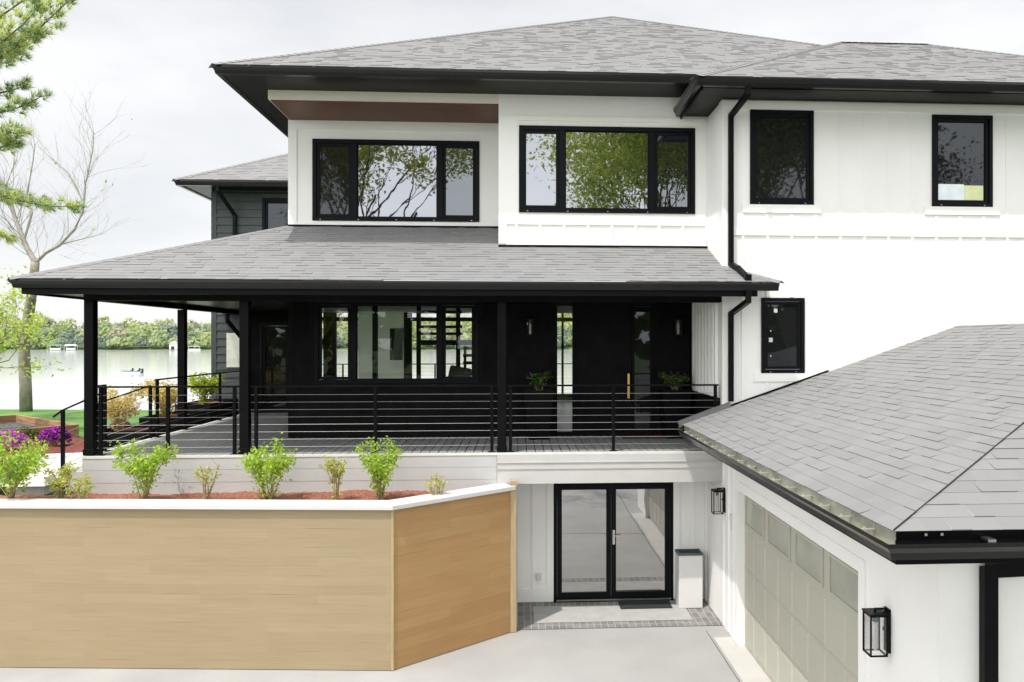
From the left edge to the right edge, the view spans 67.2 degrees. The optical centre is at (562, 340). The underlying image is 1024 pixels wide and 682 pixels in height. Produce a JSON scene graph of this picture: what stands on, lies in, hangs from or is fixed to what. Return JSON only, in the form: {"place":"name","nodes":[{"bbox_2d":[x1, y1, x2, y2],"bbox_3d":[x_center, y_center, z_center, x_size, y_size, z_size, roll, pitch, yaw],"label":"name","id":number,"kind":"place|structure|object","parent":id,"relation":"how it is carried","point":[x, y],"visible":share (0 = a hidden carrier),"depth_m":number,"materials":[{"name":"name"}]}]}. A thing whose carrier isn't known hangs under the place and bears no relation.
{"place":"outdoors","nodes":[
{"label":"outdoors","id":0,"kind":"place"},
{"bbox_2d":[0,452,82,486],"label":"walkway","id":1,"kind":"structure","parent":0,"point":[55,463],"depth_m":14.98,"materials":[{"name":"concrete"}]},
{"bbox_2d":[11,474,54,494],"bbox_3d":[-8.933,2.420,12.943,0.550,0.300,0.340,0,0,-9],"label":"edging stone","id":2,"kind":"object","parent":1,"relation":"on","point":[37,490],"visible":0.41,"depth_m":12.80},
{"bbox_2d":[47,467,81,490],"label":"porch steps","id":3,"kind":"structure","parent":1,"relation":"on","point":[77,474],"depth_m":12.79,"materials":[{"name":"concrete"}]},
{"bbox_2d":[0,0,89,244],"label":"pine tree","id":4,"kind":"object","parent":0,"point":[13,44],"visible":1,"depth_m":18.74,"materials":[{"name":"green plant"}]},
{"bbox_2d":[0,409,173,437],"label":"lawn","id":5,"kind":"structure","parent":0,"point":[44,413],"depth_m":25.73,"materials":[{"name":"green plant"}]},
{"bbox_2d":[0,331,15,370],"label":"sapling","id":6,"kind":"object","parent":5,"relation":"on","point":[4,350],"visible":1,"depth_m":22.21,"materials":[{"name":"green plant"}]},
{"bbox_2d":[0,268,69,377],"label":"lakeside tree","id":7,"kind":"object","parent":5,"relation":"on","point":[29,330],"visible":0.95,"depth_m":24.04,"materials":[{"name":"green plant"}]},
{"bbox_2d":[0,415,78,442],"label":"raised bed","id":8,"kind":"object","parent":5,"relation":"on","point":[11,423],"visible":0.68,"depth_m":20.45,"materials":[{"name":"brown wood"}]},
{"bbox_2d":[3,437,83,458],"bbox_3d":[-12.171,2.399,16.858,5.700,0.093,3.900,0,0,-3],"label":"mulch border","id":9,"kind":"object","parent":5,"relation":"on","point":[54,449],"visible":0.13,"depth_m":17.33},
{"bbox_2d":[0,430,33,451],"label":"azalea","id":10,"kind":"object","parent":9,"relation":"on","point":[20,439],"visible":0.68,"depth_m":16.55,"materials":[{"name":"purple plant"}]},
{"bbox_2d":[16,426,42,443],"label":"shrub","id":11,"kind":"object","parent":9,"relation":"on","point":[27,433],"visible":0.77,"depth_m":17.75,"materials":[{"name":"green plant"}]},
{"bbox_2d":[37,426,72,444],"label":"azalea","id":12,"kind":"object","parent":9,"relation":"on","point":[53,437],"visible":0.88,"depth_m":17.46,"materials":[{"name":"purple plant"}]},
{"bbox_2d":[0,80,143,411],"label":"bare tree","id":13,"kind":"object","parent":5,"relation":"on","point":[25,396],"visible":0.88,"depth_m":26.88,"materials":[{"name":"grey plant"}]},
{"bbox_2d":[107,424,170,448],"bbox_3d":[-8.408,2.100,15.068,0.900,0.800,1.120,0,0,-3],"label":"planter box","id":14,"kind":"object","parent":5,"relation":"on","point":[127,432],"visible":0.29,"depth_m":14.53,"materials":[{"name":"black"}]},
{"bbox_2d":[81,382,145,430],"bbox_3d":[-8.660,1.317,14.912,1.105,0.997,1.029,0,0,-3],"label":"shrub","id":15,"kind":"object","parent":14,"relation":"on","point":[119,406],"visible":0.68,"depth_m":14.85,"materials":[{"name":"yellow plant"}]},
{"bbox_2d":[139,411,204,431],"bbox_3d":[-8.408,2.040,16.581,0.780,0.920,1.400,0,0,-3],"label":"planter box","id":16,"kind":"object","parent":5,"relation":"on","point":[142,420],"visible":0.29,"depth_m":16.46,"materials":[{"name":"black wood"}]},
{"bbox_2d":[140,376,193,416],"bbox_3d":[-8.517,1.222,16.469,1.069,0.954,1.049,0,0,31],"label":"shrub","id":17,"kind":"object","parent":16,"relation":"on","point":[162,407],"visible":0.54,"depth_m":16.41,"materials":[{"name":"yellow plant"}]},
{"bbox_2d":[175,399,237,422],"bbox_3d":[-8.518,1.975,18.427,0.780,1.050,1.800,0,0,-3],"label":"planter box","id":18,"kind":"object","parent":5,"relation":"on","point":[215,408],"visible":0.29,"depth_m":17.95,"materials":[{"name":"black"}]},
{"bbox_2d":[187,371,226,403],"bbox_3d":[-8.539,1.163,18.331,0.851,0.913,0.817,0,0,42],"label":"shrub","id":19,"kind":"object","parent":18,"relation":"in","point":[203,382],"visible":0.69,"depth_m":18.20,"materials":[{"name":"green plant"}]},
{"bbox_2d":[0,323,571,349],"bbox_3d":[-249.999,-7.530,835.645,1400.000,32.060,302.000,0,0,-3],"label":"shore","id":20,"kind":"structure","parent":0,"point":[161,347],"depth_m":702.49,"materials":[{"name":"green plant"}]},
{"bbox_2d":[169,341,176,348],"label":"boathouse","id":21,"kind":"object","parent":20,"relation":"on","point":[172,346],"visible":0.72,"depth_m":688.38,"materials":[{"name":"white wood"}]},
{"bbox_2d":[0,309,571,347],"bbox_3d":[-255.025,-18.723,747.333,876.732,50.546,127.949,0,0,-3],"label":"woods","id":22,"kind":"object","parent":20,"relation":"on","point":[161,332],"visible":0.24,"depth_m":712.93,"materials":[{"name":"green plant"}]},
{"bbox_2d":[0,625,770,681],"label":"driveway","id":23,"kind":"structure","parent":0,"point":[661,654],"depth_m":11.05,"materials":[{"name":"concrete"}]},
{"bbox_2d":[0,479,515,670],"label":"retaining wall","id":24,"kind":"structure","parent":23,"relation":"on","point":[392,584],"depth_m":11.01,"materials":[{"name":"brown wood"}]},
{"bbox_2d":[0,490,449,499],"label":"mulch bed","id":25,"kind":"object","parent":24,"relation":"in","point":[345,495],"visible":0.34,"depth_m":12.04,"materials":[{"name":"brown soil"}]},
{"bbox_2d":[0,427,51,498],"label":"shrub","id":26,"kind":"object","parent":25,"relation":"on","point":[9,466],"visible":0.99,"depth_m":11.43,"materials":[{"name":"green plant"}]},
{"bbox_2d":[40,461,82,498],"bbox_3d":[-7.677,2.158,11.756,0.624,0.656,0.560,0,0,-45],"label":"shrub","id":27,"kind":"object","parent":25,"relation":"on","point":[66,469],"visible":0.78,"depth_m":11.67,"materials":[{"name":"green plant"}]},
{"bbox_2d":[50,472,96,498],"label":"shrub","id":28,"kind":"object","parent":25,"relation":"on","point":[77,487],"visible":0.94,"depth_m":11.33,"materials":[{"name":"green plant"}]},
{"bbox_2d":[110,438,178,498],"bbox_3d":[-6.291,1.935,11.571,0.874,1.016,0.940,0,0,44],"label":"shrub","id":29,"kind":"object","parent":25,"relation":"on","point":[142,469],"visible":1,"depth_m":11.49,"materials":[{"name":"green plant"}]},
{"bbox_2d":[191,459,222,498],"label":"shrub","id":30,"kind":"object","parent":25,"relation":"on","point":[204,483],"visible":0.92,"depth_m":11.64,"materials":[{"name":"green plant"}]},
{"bbox_2d":[236,432,297,499],"bbox_3d":[-4.516,1.947,11.649,0.918,1.105,0.962,0,0,-3],"label":"shrub","id":31,"kind":"object","parent":25,"relation":"on","point":[275,466],"visible":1,"depth_m":11.59,"materials":[{"name":"green plant"}]},
{"bbox_2d":[317,455,347,499],"bbox_3d":[-3.500,2.086,11.649,0.476,0.771,0.476,0,0,-19],"label":"shrub","id":32,"kind":"object","parent":25,"relation":"on","point":[330,466],"visible":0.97,"depth_m":11.68,"materials":[{"name":"green plant"}]},
{"bbox_2d":[352,435,405,499],"bbox_3d":[-2.798,1.935,11.701,0.788,1.020,0.731,0,0,45],"label":"shrub","id":33,"kind":"object","parent":25,"relation":"on","point":[377,467],"visible":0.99,"depth_m":11.64,"materials":[{"name":"green plant"}]},
{"bbox_2d":[423,473,447,494],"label":"shrub","id":34,"kind":"object","parent":25,"relation":"on","point":[435,481],"visible":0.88,"depth_m":11.70,"materials":[{"name":"green plant"}]},
{"bbox_2d":[7,16,1023,627],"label":"house","id":35,"kind":"structure","parent":23,"relation":"on","point":[757,214],"depth_m":13.47,"materials":[{"name":"white paint"}]},
{"bbox_2d":[52,400,83,489],"bbox_3d":[-8.026,1.644,12.746,0.843,1.631,0.048,0,0,-3],"label":"stair rail","id":36,"kind":"object","parent":35,"relation":"on","point":[63,417],"visible":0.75,"depth_m":12.71,"materials":[{"name":"black metal"}]},
{"bbox_2d":[98,384,109,450],"bbox_3d":[-7.596,1.274,12.529,0.120,1.107,0.554,0,0,-3],"label":"cable railing","id":37,"kind":"object","parent":35,"relation":"on","point":[104,419],"visible":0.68,"depth_m":12.73,"materials":[{"name":"black metal"}]},
{"bbox_2d":[107,385,151,448],"bbox_3d":[-8.295,1.644,14.393,1.142,1.632,0.048,0,0,-3],"label":"stair rail","id":38,"kind":"object","parent":35,"relation":"on","point":[149,407],"visible":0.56,"depth_m":14.40,"materials":[{"name":"black metal"}]},
{"bbox_2d":[95,386,238,455],"bbox_3d":[-6.318,1.274,12.322,2.254,1.107,0.100,0,0,-3],"label":"cable railing","id":39,"kind":"object","parent":35,"relation":"on","point":[100,410],"visible":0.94,"depth_m":12.30,"materials":[{"name":"black metal"}]},
{"bbox_2d":[154,370,238,436],"bbox_3d":[-7.863,1.274,17.013,0.120,1.107,4.901,0,0,-3],"label":"cable railing","id":40,"kind":"object","parent":35,"relation":"on","point":[157,411],"visible":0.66,"depth_m":15.53,"materials":[{"name":"black metal"}]},
{"bbox_2d":[259,323,287,411],"bbox_3d":[-7.344,0.668,19.619,0.774,2.261,0.100,0,0,-3],"label":"door","id":41,"kind":"structure","parent":35,"relation":"in","point":[273,337],"depth_m":19.62,"materials":[{"name":"black glass"}]},
{"bbox_2d":[262,198,287,229],"bbox_3d":[-7.264,-2.981,19.624,0.801,1.327,0.100,0,0,-3],"label":"window","id":42,"kind":"structure","parent":35,"relation":"in","point":[274,210],"depth_m":19.62,"materials":[{"name":"grey glass"}]},
{"bbox_2d":[250,385,496,452],"bbox_3d":[-3.058,1.274,12.516,3.973,1.107,0.100,0,0,-3],"label":"cable railing","id":43,"kind":"object","parent":35,"relation":"on","point":[375,416],"visible":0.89,"depth_m":12.49,"materials":[{"name":"black metal"}]},
{"bbox_2d":[312,139,478,221],"bbox_3d":[-3.173,-3.055,14.660,3.147,1.547,0.106,0,0,-3],"label":"window","id":44,"kind":"structure","parent":35,"relation":"in","point":[353,179],"depth_m":14.66,"materials":[{"name":"black glass"}]},
{"bbox_2d":[314,302,477,383],"bbox_3d":[-3.164,0.025,14.658,3.087,1.566,0.100,0,0,-3],"label":"window","id":45,"kind":"structure","parent":35,"relation":"in","point":[441,377],"depth_m":14.61,"materials":[{"name":"black glass"}]},
{"bbox_2d":[390,328,403,359],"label":"wall panel","id":46,"kind":"structure","parent":35,"relation":"attached to","point":[396,342],"depth_m":17.41,"materials":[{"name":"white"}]},
{"bbox_2d":[322,312,571,400],"bbox_3d":[-3.281,0.485,23.407,11.326,2.690,0.140,0,0,-3],"label":"rear window frame","id":47,"kind":"structure","parent":35,"relation":"in","point":[329,341],"depth_m":23.26,"materials":[{"name":"black metal"}]},
{"bbox_2d":[322,363,571,378],"bbox_3d":[-3.926,1.304,25.612,11.320,1.107,0.100,0,0,-3],"label":"cable railing","id":48,"kind":"object","parent":35,"relation":"on","point":[342,375],"visible":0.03,"depth_m":25.57,"materials":[{"name":"black metal"}]},
{"bbox_2d":[448,365,471,375],"bbox_3d":[-1.606,1.133,17.185,2.200,1.195,1.100,0,0,-3],"label":"sofa","id":49,"kind":"object","parent":35,"relation":"on","point":[457,371],"visible":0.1,"depth_m":16.95,"materials":[{"name":"grey fabric"}]},
{"bbox_2d":[527,317,533,335],"bbox_3d":[-0.626,-0.273,14.679,0.148,0.357,0.180,0,0,-3],"label":"wall lantern","id":50,"kind":"object","parent":35,"relation":"attached to","point":[530,319],"depth_m":14.64,"materials":[{"name":"black metal"}]},
{"bbox_2d":[524,389,553,439],"bbox_3d":[-0.456,1.369,14.418,0.540,0.918,0.540,0,0,-3],"label":"porch planter","id":51,"kind":"object","parent":35,"relation":"on","point":[539,402],"visible":0.93,"depth_m":14.19,"materials":[{"name":"black metal"}]},
{"bbox_2d":[526,370,552,389],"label":"potted plant","id":52,"kind":"object","parent":51,"relation":"on","point":[538,378],"visible":0.91,"depth_m":14.32,"materials":[{"name":"green plant"}]},
{"bbox_2d":[555,303,653,434],"bbox_3d":[0.797,0.540,14.901,1.920,2.560,0.145,0,0,-3],"label":"front door","id":53,"kind":"structure","parent":35,"relation":"in","point":[613,343],"depth_m":14.90,"materials":[{"name":"black wood"}]},
{"bbox_2d":[519,125,694,213],"bbox_3d":[0.792,-3.042,13.688,3.149,1.534,0.106,0,0,-3],"label":"window","id":54,"kind":"structure","parent":35,"relation":"in","point":[563,169],"depth_m":13.69,"materials":[{"name":"black glass"}]},
{"bbox_2d":[506,384,718,451],"bbox_3d":[0.837,1.274,12.747,3.551,1.107,0.100,0,0,-3],"label":"cable railing","id":55,"kind":"object","parent":35,"relation":"on","point":[613,422],"visible":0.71,"depth_m":12.72,"materials":[{"name":"black metal"}]},
{"bbox_2d":[554,482,673,602],"bbox_3d":[0.915,3.611,13.881,2.171,2.157,0.135,0,0,-3],"label":"french door","id":56,"kind":"structure","parent":35,"relation":"in","point":[613,541],"depth_m":13.88,"materials":[{"name":"glass"}]},
{"bbox_2d":[619,435,665,438],"bbox_3d":[1.577,1.821,14.604,0.950,0.015,0.470,0,0,-3],"label":"doormat","id":57,"kind":"object","parent":35,"relation":"on","point":[623,436],"visible":0.74,"depth_m":14.44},
{"bbox_2d":[658,388,691,438],"bbox_3d":[2.120,1.369,14.571,0.540,0.918,0.540,0,0,-3],"label":"porch planter","id":58,"kind":"object","parent":35,"relation":"on","point":[670,417],"visible":0.89,"depth_m":14.34,"materials":[{"name":"black metal"}]},
{"bbox_2d":[658,371,690,389],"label":"potted plant","id":59,"kind":"object","parent":58,"relation":"on","point":[674,379],"visible":0.87,"depth_m":14.52,"materials":[{"name":"green plant"}]},
{"bbox_2d":[674,317,681,335],"bbox_3d":[2.224,-0.277,14.848,0.148,0.357,0.180,0,0,-3],"label":"wall lantern","id":60,"kind":"object","parent":35,"relation":"attached to","point":[676,326],"depth_m":14.83,"materials":[{"name":"black metal"}]},
{"bbox_2d":[750,110,813,204],"bbox_3d":[3.656,-3.065,12.856,1.081,1.572,0.106,0,0,-3],"label":"window","id":61,"kind":"structure","parent":35,"relation":"in","point":[781,141],"depth_m":12.86,"materials":[{"name":"glass"}]},
{"bbox_2d":[761,298,804,372],"bbox_3d":[3.673,-0.093,12.857,0.736,1.257,0.106,0,0,-3],"label":"window","id":62,"kind":"structure","parent":35,"relation":"in","point":[782,319],"depth_m":12.86,"materials":[{"name":"glass"}]},
{"bbox_2d":[932,114,992,206],"bbox_3d":[6.765,-3.051,13.041,1.056,1.550,0.106,0,0,-3],"label":"window","id":63,"kind":"structure","parent":35,"relation":"in","point":[962,145],"depth_m":13.04,"materials":[{"name":"glass"}]},
{"bbox_2d":[517,599,721,629],"bbox_3d":[0.917,4.690,13.228,3.400,0.001,1.300,0,0,-3],"label":"paver border","id":64,"kind":"object","parent":23,"relation":"on","point":[705,615],"visible":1,"depth_m":12.84,"materials":[{"name":"brick"}]},
{"bbox_2d":[533,604,692,622],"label":"paved slab","id":65,"kind":"structure","parent":64,"relation":"on","point":[579,613],"depth_m":13.15,"materials":[{"name":"beige concrete"}]},
{"bbox_2d":[618,600,672,608],"bbox_3d":[1.454,4.677,13.643,0.920,0.012,0.425,0,0,-3],"label":"doormat","id":66,"kind":"object","parent":65,"relation":"on","point":[639,604],"visible":1,"depth_m":13.61,"materials":[{"name":"black rubber"}]},
{"bbox_2d":[675,549,702,607],"bbox_3d":[2.232,4.204,13.606,0.440,0.957,0.320,0,0,-3],"label":"trash bin","id":67,"kind":"object","parent":64,"relation":"on","point":[689,578],"visible":1,"depth_m":13.46,"materials":[{"name":"white plastic"}]},
{"bbox_2d":[706,630,739,681],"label":"driveway joints","id":68,"kind":"object","parent":23,"relation":"on","point":[723,656],"visible":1,"depth_m":11.39,"materials":[{"name":"grey concrete"}]},
{"bbox_2d":[714,637,771,681],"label":"apron","id":69,"kind":"object","parent":23,"relation":"on","point":[744,663],"visible":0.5,"depth_m":11.24,"materials":[{"name":"concrete"}]},
{"bbox_2d":[677,323,1023,681],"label":"garage","id":70,"kind":"structure","parent":23,"relation":"on","point":[806,559],"depth_m":8.06,"materials":[{"name":"white paint"}]},
{"bbox_2d":[711,487,725,513],"bbox_3d":[2.551,2.617,12.604,0.212,0.420,0.174,0,0,-3],"label":"wall lantern","id":71,"kind":"object","parent":70,"relation":"attached to","point":[718,490],"depth_m":12.58,"materials":[{"name":"black metal"}]},
{"bbox_2d":[744,495,857,681],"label":"garage door","id":72,"kind":"structure","parent":70,"relation":"in","point":[801,600],"depth_m":9.62,"materials":[{"name":"paint"}]},
{"bbox_2d":[862,606,890,656],"bbox_3d":[2.881,2.657,7.043,0.212,0.420,0.174,0,0,-3],"label":"wall lantern","id":73,"kind":"object","parent":70,"relation":"attached to","point":[870,634],"depth_m":7.02,"materials":[{"name":"black metal"}]},
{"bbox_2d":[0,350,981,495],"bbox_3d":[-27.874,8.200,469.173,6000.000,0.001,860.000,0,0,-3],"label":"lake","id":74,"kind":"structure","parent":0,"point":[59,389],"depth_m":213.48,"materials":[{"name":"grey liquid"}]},
{"bbox_2d":[47,345,63,349],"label":"boat lift","id":75,"kind":"object","parent":74,"relation":"on","point":[55,348],"visible":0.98,"depth_m":663.83,"materials":[{"name":"white metal"}]},
{"bbox_2d":[64,345,77,349],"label":"boat lift","id":76,"kind":"object","parent":74,"relation":"on","point":[70,348],"visible":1,"depth_m":664.59,"materials":[{"name":"white metal"}]},
{"bbox_2d":[121,368,143,372],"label":"motorboat","id":77,"kind":"object","parent":74,"relation":"on","point":[131,371],"visible":1,"depth_m":196.06,"materials":[{"name":"white plastic"}]},
{"bbox_2d":[0,0,1023,528],"label":"sky","id":78,"kind":"structure","parent":0,"point":[155,57],"materials":[{"name":"white"}]}
]}

